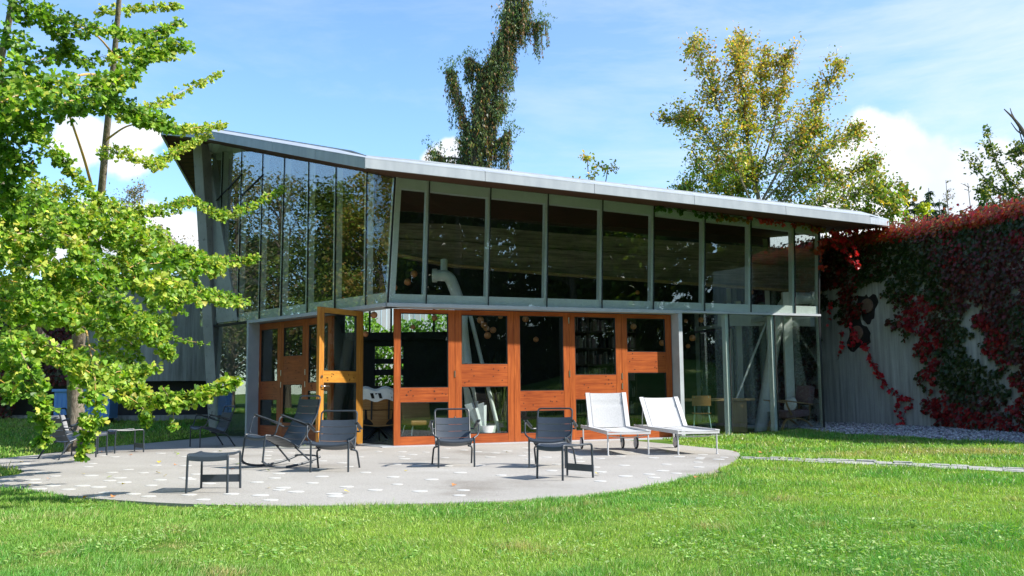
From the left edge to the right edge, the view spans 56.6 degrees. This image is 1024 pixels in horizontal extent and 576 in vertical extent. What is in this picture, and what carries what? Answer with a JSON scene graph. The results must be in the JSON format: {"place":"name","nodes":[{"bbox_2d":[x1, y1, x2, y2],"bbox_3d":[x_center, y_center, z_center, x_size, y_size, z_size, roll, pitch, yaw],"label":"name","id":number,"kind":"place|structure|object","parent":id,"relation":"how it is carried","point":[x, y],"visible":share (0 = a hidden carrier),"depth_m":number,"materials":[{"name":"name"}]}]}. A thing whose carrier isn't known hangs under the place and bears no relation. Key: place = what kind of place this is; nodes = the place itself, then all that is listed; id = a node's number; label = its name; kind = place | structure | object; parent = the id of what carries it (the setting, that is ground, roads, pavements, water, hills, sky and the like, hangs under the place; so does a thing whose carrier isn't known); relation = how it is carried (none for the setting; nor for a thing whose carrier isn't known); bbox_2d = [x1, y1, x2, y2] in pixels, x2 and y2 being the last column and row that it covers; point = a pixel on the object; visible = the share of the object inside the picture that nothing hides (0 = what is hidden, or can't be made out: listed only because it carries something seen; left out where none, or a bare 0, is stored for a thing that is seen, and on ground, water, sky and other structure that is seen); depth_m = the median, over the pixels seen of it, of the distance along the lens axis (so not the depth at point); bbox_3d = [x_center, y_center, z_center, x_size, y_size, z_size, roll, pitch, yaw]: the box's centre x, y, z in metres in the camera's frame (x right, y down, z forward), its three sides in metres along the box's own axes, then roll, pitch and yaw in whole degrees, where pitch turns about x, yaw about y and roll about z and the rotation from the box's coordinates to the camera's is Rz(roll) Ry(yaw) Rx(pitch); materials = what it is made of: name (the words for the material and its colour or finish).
{"place":"outdoors","nodes":[
{"label":"outdoors","id":0,"kind":"place"},
{"bbox_2d":[0,435,739,510],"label":"patio","id":1,"kind":"structure","parent":0,"point":[498,472],"depth_m":11.71,"materials":[{"name":"grey concrete"}]},
{"bbox_2d":[38,408,89,452],"bbox_3d":[-7.729,2.459,16.440,0.689,0.764,0.670,-4,-7,30],"label":"armchair","id":2,"kind":"object","parent":1,"relation":"on","point":[63,417],"visible":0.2,"depth_m":16.67,"materials":[{"name":"paint"}]},
{"bbox_2d":[37,411,96,459],"bbox_3d":[-7.000,2.305,14.995,0.670,0.764,0.689,-4,-7,32],"label":"armchair","id":3,"kind":"object","parent":1,"relation":"on","point":[59,435],"visible":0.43,"depth_m":14.78,"materials":[{"name":"paint"}]},
{"bbox_2d":[71,430,107,454],"bbox_3d":[-6.926,2.545,15.574,0.435,0.396,0.511,5,-8,-40],"label":"slatted footstool","id":4,"kind":"object","parent":1,"relation":"on","point":[103,433],"visible":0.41,"depth_m":15.54,"materials":[{"name":"paint"}]},
{"bbox_2d":[105,428,143,453],"bbox_3d":[-6.645,2.623,16.320,0.511,0.396,0.435,5,-8,-42],"label":"slatted footstool","id":5,"kind":"object","parent":1,"relation":"on","point":[114,431],"visible":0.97,"depth_m":16.32,"materials":[{"name":"paint"}]},
{"bbox_2d":[189,405,234,447],"bbox_3d":[-5.634,2.602,17.881,0.689,0.764,0.670,5,-8,-40],"label":"armchair","id":6,"kind":"object","parent":1,"relation":"on","point":[224,421],"visible":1,"depth_m":17.88,"materials":[{"name":"paint"}]},
{"bbox_2d":[185,450,241,493],"bbox_3d":[-3.067,1.887,9.788,0.435,0.396,0.511,0,-6,-1],"label":"slatted footstool","id":7,"kind":"object","parent":1,"relation":"on","point":[202,457],"visible":1,"depth_m":9.79,"materials":[{"name":"paint"}]},
{"bbox_2d":[241,395,320,467],"bbox_3d":[-3.118,1.933,12.858,0.670,0.954,0.954,-6,-8,42],"label":"rocking chair","id":8,"kind":"object","parent":1,"relation":"on","point":[295,435],"visible":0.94,"depth_m":12.97,"materials":[{"name":"paint"}]},
{"bbox_2d":[305,410,362,471],"bbox_3d":[-2.286,1.965,12.245,0.670,0.764,0.689,-1,-6,0],"label":"armchair","id":9,"kind":"object","parent":1,"relation":"on","point":[336,435],"visible":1,"depth_m":12.46,"materials":[{"name":"paint"}]},
{"bbox_2d":[428,408,479,467],"bbox_3d":[-0.781,2.012,12.811,0.670,0.764,0.689,0,-6,-9],"label":"armchair","id":10,"kind":"object","parent":1,"relation":"on","point":[452,435],"visible":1,"depth_m":13.02,"materials":[{"name":"paint"}]},
{"bbox_2d":[523,408,577,467],"bbox_3d":[0.519,1.970,12.543,0.670,0.764,0.689,-2,-6,12],"label":"armchair","id":11,"kind":"object","parent":1,"relation":"on","point":[553,429],"visible":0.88,"depth_m":12.76,"materials":[{"name":"paint"}]},
{"bbox_2d":[536,442,593,480],"bbox_3d":[0.602,1.962,10.812,0.511,0.396,0.435,5,-8,-42],"label":"slatted footstool","id":12,"kind":"object","parent":1,"relation":"on","point":[558,446],"visible":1,"depth_m":10.80,"materials":[{"name":"paint"}]},
{"bbox_2d":[580,392,650,455],"bbox_3d":[1.637,2.157,15.330,0.742,0.953,1.910,0,-6,-8],"label":"lounge chair","id":13,"kind":"object","parent":1,"relation":"on","point":[606,412],"visible":0.98,"depth_m":15.70,"materials":[{"name":"white fabric"}]},
{"bbox_2d":[633,397,719,454],"bbox_3d":[2.615,2.189,15.325,0.742,0.870,1.910,1,-6,-13],"label":"lounge chair","id":14,"kind":"object","parent":1,"relation":"on","point":[664,415],"visible":0.98,"depth_m":15.72,"materials":[{"name":"white fabric"}]},
{"bbox_2d":[0,416,1023,575],"bbox_3d":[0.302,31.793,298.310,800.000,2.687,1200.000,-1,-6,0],"label":"ground","id":15,"kind":"structure","parent":0,"point":[205,435],"depth_m":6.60,"materials":[{"name":"green plant"}]},
{"bbox_2d":[52,389,117,423],"bbox_3d":[-10.722,2.981,23.929,1.450,0.875,0.700,0,-6,-4],"label":"storage box","id":16,"kind":"object","parent":15,"relation":"on","point":[60,399],"visible":0.26,"depth_m":23.63,"materials":[{"name":"blue paint"}]},
{"bbox_2d":[0,275,257,429],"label":"wing wall","id":17,"kind":"structure","parent":15,"relation":"on","point":[185,370],"depth_m":25.12,"materials":[{"name":"concrete"}]},
{"bbox_2d":[0,278,78,418],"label":"shaded creeper","id":18,"kind":"object","parent":17,"relation":"attached to","point":[58,333],"visible":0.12,"depth_m":25.26,"materials":[{"name":"green plant"}]},
{"bbox_2d":[100,176,161,268],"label":"elm","id":19,"kind":"object","parent":15,"relation":"on","point":[133,196],"visible":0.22,"depth_m":50.70,"materials":[{"name":"green plant"}]},
{"bbox_2d":[0,0,286,462],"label":"ginkgo tree","id":20,"kind":"object","parent":15,"relation":"on","point":[81,309],"visible":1,"depth_m":9.85,"materials":[{"name":"green plant"}]},
{"bbox_2d":[149,225,198,274],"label":"poplar","id":21,"kind":"object","parent":15,"relation":"on","point":[174,243],"visible":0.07,"depth_m":46.52,"materials":[{"name":"green plant"}]},
{"bbox_2d":[345,309,467,385],"bbox_3d":[-3.975,2.520,30.601,9.292,3.884,1.771,-1,-6,0],"label":"laurel hedge","id":22,"kind":"object","parent":15,"relation":"on","point":[376,327],"visible":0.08,"depth_m":30.36,"materials":[{"name":"green plant"}]},
{"bbox_2d":[346,308,467,385],"bbox_3d":[-3.083,1.770,34.008,11.985,5.800,0.059,-1,-6,0],"label":"fence","id":23,"kind":"object","parent":15,"relation":"on","point":[383,317],"depth_m":34.06,"materials":[{"name":"white"}]},
{"bbox_2d":[421,0,556,322],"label":"weeping sequoia","id":24,"kind":"object","parent":15,"relation":"on","point":[478,141],"visible":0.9,"depth_m":34.84,"materials":[{"name":"green plant"}]},
{"bbox_2d":[161,125,888,447],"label":"pavilion","id":25,"kind":"structure","parent":15,"relation":"on","point":[567,250],"depth_m":21.02,"materials":[{"name":"white metal"}]},
{"bbox_2d":[201,152,228,326],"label":"window","id":26,"kind":"structure","parent":25,"relation":"in","point":[225,156],"depth_m":22.79,"materials":[{"name":"white metal"}]},
{"bbox_2d":[218,151,247,323],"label":"window","id":27,"kind":"structure","parent":25,"relation":"in","point":[244,155],"depth_m":21.93,"materials":[{"name":"white metal"}]},
{"bbox_2d":[239,153,268,321],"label":"window","id":28,"kind":"structure","parent":25,"relation":"in","point":[253,315],"depth_m":21.15,"materials":[{"name":"white metal"}]},
{"bbox_2d":[258,322,281,435],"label":"door","id":29,"kind":"structure","parent":25,"relation":"in","point":[268,390],"depth_m":20.78,"materials":[{"name":"brown wood"}]},
{"bbox_2d":[260,158,290,318],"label":"window","id":30,"kind":"structure","parent":25,"relation":"in","point":[285,221],"depth_m":20.42,"materials":[{"name":"white metal"}]},
{"bbox_2d":[289,293,294,334],"bbox_3d":[-5.151,0.525,22.276,0.130,1.166,0.127,-1,-6,0],"label":"pendant lamp","id":31,"kind":"object","parent":25,"relation":"hanging from","point":[291,332],"visible":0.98,"depth_m":22.19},
{"bbox_2d":[280,319,305,438],"bbox_3d":[-4.613,1.930,20.051,0.080,2.500,1.015,5,-8,-42],"label":"door","id":32,"kind":"structure","parent":25,"relation":"in","point":[292,372],"depth_m":20.14,"materials":[{"name":"brown wood"}]},
{"bbox_2d":[282,162,314,315],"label":"window","id":33,"kind":"structure","parent":25,"relation":"in","point":[310,209],"depth_m":19.63,"materials":[{"name":"white metal"}]},
{"bbox_2d":[304,316,333,440],"bbox_3d":[-3.929,1.843,19.303,0.080,2.500,1.020,5,-8,-42],"label":"door","id":34,"kind":"structure","parent":25,"relation":"in","point":[309,386],"depth_m":19.24,"materials":[{"name":"brown wood"}]},
{"bbox_2d":[308,167,342,312],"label":"window","id":35,"kind":"structure","parent":25,"relation":"in","point":[338,172],"depth_m":18.84,"materials":[{"name":"white metal"}]},
{"bbox_2d":[315,306,362,447],"bbox_3d":[-3.126,1.635,17.477,0.133,2.500,1.340,-4,-7,26],"label":"door","id":36,"kind":"structure","parent":25,"relation":"in","point":[323,376],"depth_m":17.60,"materials":[{"name":"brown wood"}]},
{"bbox_2d":[336,172,373,308],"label":"window","id":37,"kind":"structure","parent":25,"relation":"in","point":[369,177],"depth_m":18.03,"materials":[{"name":"white metal"}]},
{"bbox_2d":[363,317,367,336],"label":"pendant lamp","id":38,"kind":"object","parent":25,"relation":"hanging from","point":[365,333],"visible":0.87,"depth_m":19.48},
{"bbox_2d":[371,256,376,317],"bbox_3d":[-2.802,-0.021,19.315,0.144,1.283,0.140,-1,-6,0],"label":"pendant lamp","id":39,"kind":"object","parent":25,"relation":"hanging from","point":[373,314],"visible":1,"depth_m":19.20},
{"bbox_2d":[363,399,392,439],"bbox_3d":[-2.679,2.566,19.132,0.728,0.973,0.916,1,-6,-12],"label":"shell armchair","id":40,"kind":"object","parent":25,"relation":"on","point":[378,414],"visible":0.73,"depth_m":18.89,"materials":[{"name":"brown wood"}]},
{"bbox_2d":[363,386,392,401],"bbox_3d":[-2.629,2.105,18.879,0.694,0.314,0.462,1,-6,-12],"label":"hide","id":41,"kind":"object","parent":40,"relation":"on","point":[378,394],"visible":0.9,"depth_m":18.69,"materials":[{"name":"white fur"}]},
{"bbox_2d":[367,177,400,304],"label":"window","id":42,"kind":"structure","parent":25,"relation":"in","point":[378,298],"depth_m":17.50,"materials":[{"name":"white metal"}]},
{"bbox_2d":[343,309,468,340],"bbox_3d":[-2.961,1.010,26.567,3.500,0.900,0.220,-1,-6,0],"label":"rear window frame","id":43,"kind":"structure","parent":25,"relation":"in","point":[372,336],"depth_m":26.42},
{"bbox_2d":[404,258,410,284],"bbox_3d":[-2.220,-0.719,20.194,0.150,1.337,0.146,-1,-6,0],"label":"pendant lamp","id":44,"kind":"object","parent":25,"relation":"hanging from","point":[407,281],"visible":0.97,"depth_m":20.10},
{"bbox_2d":[386,178,429,303],"bbox_3d":[-1.933,-0.874,17.643,0.811,2.341,0.186,2,-7,-22],"label":"window","id":45,"kind":"structure","parent":25,"relation":"in","point":[405,184],"depth_m":17.70,"materials":[{"name":"white metal"}]},
{"bbox_2d":[411,271,416,276],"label":"pendant lamp","id":46,"kind":"object","parent":25,"relation":"hanging from","point":[413,273],"visible":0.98,"depth_m":20.70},
{"bbox_2d":[401,403,433,435],"bbox_3d":[-1.829,2.618,18.864,0.630,0.824,0.704,2,-7,-25],"label":"leather chair","id":47,"kind":"object","parent":25,"relation":"on","point":[414,414],"visible":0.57,"depth_m":19.02,"materials":[{"name":"brown leather"}]},
{"bbox_2d":[393,309,455,445],"bbox_3d":[-1.616,1.643,17.636,1.185,2.500,0.080,2,-7,-22],"label":"door","id":48,"kind":"structure","parent":25,"relation":"in","point":[400,394],"depth_m":17.54,"materials":[{"name":"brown wood"}]},
{"bbox_2d":[432,267,436,320],"bbox_3d":[-1.640,0.126,20.103,0.128,1.146,0.125,-1,-6,0],"label":"pendant lamp","id":49,"kind":"object","parent":25,"relation":"hanging from","point":[434,317],"visible":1,"depth_m":20.02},
{"bbox_2d":[427,181,491,304],"bbox_3d":[-1.018,-0.832,18.010,1.296,2.319,0.186,2,-7,-22],"label":"window","id":50,"kind":"structure","parent":25,"relation":"in","point":[435,187],"depth_m":18.08,"materials":[{"name":"white metal"}]},
{"bbox_2d":[477,310,483,322],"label":"pendant lamp","id":51,"kind":"object","parent":25,"relation":"hanging from","point":[480,319],"visible":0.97,"depth_m":20.49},
{"bbox_2d":[474,425,495,432],"bbox_3d":[-0.518,2.784,18.157,0.440,0.310,0.440,-1,-6,0],"label":"bucket","id":52,"kind":"object","parent":25,"relation":"on","point":[488,429],"visible":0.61,"depth_m":17.99,"materials":[{"name":"white metal"}]},
{"bbox_2d":[462,387,486,425],"bbox_3d":[-0.672,2.376,18.181,0.435,1.135,0.435,-16,-6,-2],"label":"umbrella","id":53,"kind":"object","parent":52,"relation":"in","point":[477,410],"visible":0.55,"depth_m":18.05,"materials":[{"name":"fabric"}]},
{"bbox_2d":[455,310,514,442],"bbox_3d":[-0.522,1.680,18.086,1.190,2.500,0.062,2,-7,-22],"label":"door","id":54,"kind":"structure","parent":25,"relation":"in","point":[467,374],"depth_m":18.08,"materials":[{"name":"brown wood"}]},
{"bbox_2d":[484,316,490,338],"bbox_3d":[-0.532,0.417,20.473,0.152,1.363,0.149,-1,-6,0],"label":"pendant lamp","id":55,"kind":"object","parent":25,"relation":"hanging from","point":[487,334],"visible":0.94,"depth_m":20.37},
{"bbox_2d":[490,275,495,332],"bbox_3d":[-0.420,0.348,20.782,0.144,1.285,0.140,-1,-6,0],"label":"pendant lamp","id":56,"kind":"object","parent":25,"relation":"hanging from","point":[492,329],"visible":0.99,"depth_m":20.68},
{"bbox_2d":[446,400,557,416],"bbox_3d":[-0.171,3.013,22.306,2.600,0.755,0.900,2,-7,-20],"label":"dining table","id":57,"kind":"object","parent":25,"relation":"on","point":[544,412],"visible":0.17,"depth_m":21.94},
{"bbox_2d":[484,355,522,432],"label":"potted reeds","id":58,"kind":"object","parent":25,"relation":"on","point":[495,391],"visible":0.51,"depth_m":18.80,"materials":[{"name":"green plant"}]},
{"bbox_2d":[489,188,548,306],"bbox_3d":[0.113,-0.772,18.463,1.282,2.275,0.186,2,-7,-22],"label":"window","id":59,"kind":"structure","parent":25,"relation":"in","point":[497,194],"depth_m":18.53,"materials":[{"name":"white metal"}]},
{"bbox_2d":[513,311,569,441],"bbox_3d":[0.590,1.717,18.524,1.189,2.500,0.080,2,-7,-22],"label":"door","id":60,"kind":"structure","parent":25,"relation":"in","point":[524,400],"depth_m":18.45,"materials":[{"name":"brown wood"}]},
{"bbox_2d":[548,194,603,307],"bbox_3d":[1.235,-0.718,18.912,1.273,2.242,0.186,2,-7,-22],"label":"window","id":61,"kind":"structure","parent":25,"relation":"in","point":[554,200],"depth_m":18.99,"materials":[{"name":"white metal"}]},
{"bbox_2d":[569,313,623,439],"bbox_3d":[1.679,1.754,18.964,1.170,2.500,0.076,2,-7,-22],"label":"door","id":62,"kind":"structure","parent":25,"relation":"in","point":[580,384],"depth_m":18.90,"materials":[{"name":"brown wood"}]},
{"bbox_2d":[559,318,637,429],"bbox_3d":[2.010,1.987,22.122,1.790,2.695,0.320,1,-6,-14],"label":"bookshelf","id":63,"kind":"object","parent":25,"relation":"on","point":[594,344],"visible":0.4,"depth_m":22.07,"materials":[{"name":"wood"}]},
{"bbox_2d":[603,200,654,309],"bbox_3d":[2.345,-0.660,19.356,1.259,2.200,0.186,2,-7,-22],"label":"window","id":64,"kind":"structure","parent":25,"relation":"in","point":[609,206],"depth_m":19.44,"materials":[{"name":"white metal"}]},
{"bbox_2d":[630,281,636,329],"bbox_3d":[2.710,0.323,21.284,0.136,1.214,0.132,-1,-6,0],"label":"pendant lamp","id":65,"kind":"object","parent":25,"relation":"hanging from","point":[633,326],"visible":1,"depth_m":21.19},
{"bbox_2d":[621,314,672,437],"bbox_3d":[2.757,1.791,19.405,1.160,2.500,0.062,2,-7,-22],"label":"door","id":66,"kind":"structure","parent":25,"relation":"in","point":[632,361],"depth_m":19.41,"materials":[{"name":"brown wood"}]},
{"bbox_2d":[659,320,663,345],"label":"pendant lamp","id":67,"kind":"object","parent":25,"relation":"hanging from","point":[661,342],"visible":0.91,"depth_m":21.55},
{"bbox_2d":[654,206,705,310],"bbox_3d":[3.463,-0.601,19.804,1.318,2.157,0.186,2,-7,-22],"label":"window","id":68,"kind":"structure","parent":25,"relation":"in","point":[688,216],"depth_m":19.90,"materials":[{"name":"white metal"}]},
{"bbox_2d":[689,300,695,340],"bbox_3d":[4.174,0.554,22.063,0.153,1.365,0.149,-1,-6,0],"label":"pendant lamp","id":69,"kind":"object","parent":25,"relation":"hanging from","point":[692,337],"visible":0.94,"depth_m":21.95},
{"bbox_2d":[692,396,712,433],"bbox_3d":[4.137,2.760,20.718,0.426,0.822,0.449,-2,-6,10],"label":"school chair","id":70,"kind":"object","parent":25,"relation":"on","point":[701,400],"visible":0.93,"depth_m":20.54,"materials":[{"name":"brown wood"}]},
{"bbox_2d":[695,330,719,424],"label":"window","id":71,"kind":"structure","parent":25,"relation":"in","point":[698,335],"depth_m":26.61,"materials":[{"name":"white metal"}]},
{"bbox_2d":[687,314,732,437],"bbox_3d":[3.999,1.823,19.766,1.200,2.580,0.174,2,-7,-20],"label":"window","id":72,"kind":"structure","parent":25,"relation":"in","point":[727,380],"depth_m":19.93,"materials":[{"name":"white metal"}]},
{"bbox_2d":[694,314,731,330],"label":"window","id":73,"kind":"structure","parent":25,"relation":"in","point":[697,324],"depth_m":26.34,"materials":[{"name":"white metal"}]},
{"bbox_2d":[684,398,754,431],"bbox_3d":[4.359,2.869,21.412,2.100,0.745,0.700,1,-6,-12],"label":"desk","id":74,"kind":"object","parent":25,"relation":"on","point":[739,407],"visible":0.52,"depth_m":21.28,"materials":[{"name":"brown wood"}]},
{"bbox_2d":[705,213,751,311],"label":"window","id":75,"kind":"structure","parent":25,"relation":"in","point":[747,307],"depth_m":20.34,"materials":[{"name":"white metal"}]},
{"bbox_2d":[726,240,764,322],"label":"window","id":76,"kind":"structure","parent":25,"relation":"in","point":[729,296],"depth_m":24.88,"materials":[{"name":"white metal"}]},
{"bbox_2d":[730,329,767,427],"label":"window","id":77,"kind":"structure","parent":25,"relation":"in","point":[731,330],"depth_m":24.70,"materials":[{"name":"white metal"}]},
{"bbox_2d":[733,314,778,434],"bbox_3d":[5.099,1.858,20.193,1.172,2.580,0.202,2,-7,-20],"label":"window","id":78,"kind":"structure","parent":25,"relation":"in","point":[772,358],"depth_m":20.37,"materials":[{"name":"white metal"}]},
{"bbox_2d":[654,206,860,271],"bbox_3d":[5.412,-1.040,20.482,5.404,1.355,0.527,2,-7,-25],"label":"climbing vine","id":79,"kind":"object","parent":25,"relation":"attached to","point":[813,229],"visible":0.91,"depth_m":20.92,"materials":[{"name":"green plant"}]},
{"bbox_2d":[752,218,795,312],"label":"window","id":80,"kind":"structure","parent":25,"relation":"in","point":[791,308],"depth_m":20.77,"materials":[{"name":"white metal"}]},
{"bbox_2d":[763,235,794,320],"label":"window","id":81,"kind":"structure","parent":25,"relation":"in","point":[768,301],"depth_m":22.94,"materials":[{"name":"white metal"}]},
{"bbox_2d":[766,319,799,429],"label":"window","id":82,"kind":"structure","parent":25,"relation":"in","point":[798,319],"depth_m":22.72,"materials":[{"name":"white metal"}]},
{"bbox_2d":[763,386,814,430],"bbox_3d":[6.241,2.705,21.271,0.966,1.024,0.670,1,-6,-18],"label":"upholstered armchair","id":83,"kind":"object","parent":25,"relation":"on","point":[804,395],"visible":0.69,"depth_m":21.17,"materials":[{"name":"fabric"}]},
{"bbox_2d":[784,397,796,409],"bbox_3d":[6.258,2.636,21.354,0.100,0.370,0.380,25,-17,-26],"label":"cushion","id":84,"kind":"object","parent":83,"relation":"on","point":[792,405],"visible":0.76,"depth_m":21.30,"materials":[{"name":"white fabric"}]},
{"bbox_2d":[786,315,824,427],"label":"window","id":85,"kind":"structure","parent":25,"relation":"in","point":[816,318],"depth_m":20.90,"materials":[{"name":"white metal"}]},
{"bbox_2d":[795,225,819,313],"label":"window","id":86,"kind":"structure","parent":25,"relation":"in","point":[799,309],"depth_m":21.05,"materials":[{"name":"white metal"}]},
{"bbox_2d":[572,149,618,181],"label":"birch","id":87,"kind":"object","parent":15,"relation":"on","point":[587,158],"visible":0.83,"depth_m":42.76,"materials":[{"name":"green plant"}]},
{"bbox_2d":[650,22,903,236],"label":"beech tree","id":88,"kind":"object","parent":15,"relation":"on","point":[739,172],"visible":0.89,"depth_m":42.60,"materials":[{"name":"green plant"}]},
{"bbox_2d":[695,217,1023,431],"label":"garden wall","id":89,"kind":"structure","parent":15,"relation":"on","point":[854,392],"depth_m":21.95,"materials":[{"name":"concrete"}]},
{"bbox_2d":[847,316,870,351],"bbox_3d":[8.242,1.078,22.640,0.070,0.930,0.738,3,-7,-31],"label":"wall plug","id":90,"kind":"object","parent":89,"relation":"attached to","point":[863,333],"depth_m":22.58,"materials":[{"name":"wood"}]},
{"bbox_2d":[695,194,1023,432],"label":"red creeper","id":91,"kind":"object","parent":89,"relation":"attached to","point":[995,216],"visible":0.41,"depth_m":20.72,"materials":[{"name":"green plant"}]},
{"bbox_2d":[857,294,877,324],"bbox_3d":[8.393,0.506,22.441,0.070,0.748,0.642,3,-7,-31],"label":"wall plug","id":92,"kind":"object","parent":89,"relation":"attached to","point":[870,304],"depth_m":22.39,"materials":[{"name":"wood"}]},
{"bbox_2d":[868,181,921,228],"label":"young beech","id":93,"kind":"object","parent":15,"relation":"on","point":[899,196],"visible":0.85,"depth_m":41.59,"materials":[{"name":"green plant"}]},
{"bbox_2d":[902,197,925,220],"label":"conifer","id":94,"kind":"object","parent":15,"relation":"on","point":[913,205],"visible":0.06,"depth_m":60.65,"materials":[{"name":"green plant"}]},
{"bbox_2d":[913,201,933,220],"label":"yellow sapling","id":95,"kind":"object","parent":15,"relation":"on","point":[922,209],"visible":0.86,"depth_m":42.75,"materials":[{"name":"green plant"}]},
{"bbox_2d":[920,188,941,220],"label":"conifer","id":96,"kind":"object","parent":15,"relation":"on","point":[928,197],"visible":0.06,"depth_m":62.82,"materials":[{"name":"green plant"}]},
{"bbox_2d":[927,200,947,220],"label":"conifer","id":97,"kind":"object","parent":15,"relation":"on","point":[938,204],"visible":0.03,"depth_m":60.67,"materials":[{"name":"green plant"}]},
{"bbox_2d":[939,180,954,217],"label":"larch","id":98,"kind":"object","parent":15,"relation":"on","point":[947,198],"visible":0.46,"depth_m":58.85,"materials":[{"name":"grey plant"}]},
{"bbox_2d":[973,199,988,210],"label":"cypress","id":99,"kind":"object","parent":15,"relation":"on","point":[982,204],"visible":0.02,"depth_m":40.54,"materials":[{"name":"green plant"}]},
{"bbox_2d":[957,124,1023,207],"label":"maple tree","id":100,"kind":"object","parent":15,"relation":"on","point":[988,185],"visible":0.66,"depth_m":42.68,"materials":[{"name":"green plant"}]},
{"bbox_2d":[1004,108,1023,155],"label":"bare tree","id":101,"kind":"object","parent":15,"relation":"on","point":[1020,127],"visible":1,"depth_m":28.64,"materials":[{"name":"brown plant"}]},
{"bbox_2d":[0,0,1023,382],"label":"sky","id":102,"kind":"structure","parent":0,"point":[360,76],"materials":[{"name":"blue"}]},
{"bbox_2d":[703,417,1023,443],"bbox_3d":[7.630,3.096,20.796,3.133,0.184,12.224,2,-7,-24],"label":"gravel","id":103,"kind":"structure","parent":0,"point":[865,428],"depth_m":19.61,"materials":[{"name":"grey gravel"}]},
{"bbox_2d":[742,456,1023,472],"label":"path","id":104,"kind":"structure","parent":0,"point":[955,466],"depth_m":12.28,"materials":[{"name":"stone"}]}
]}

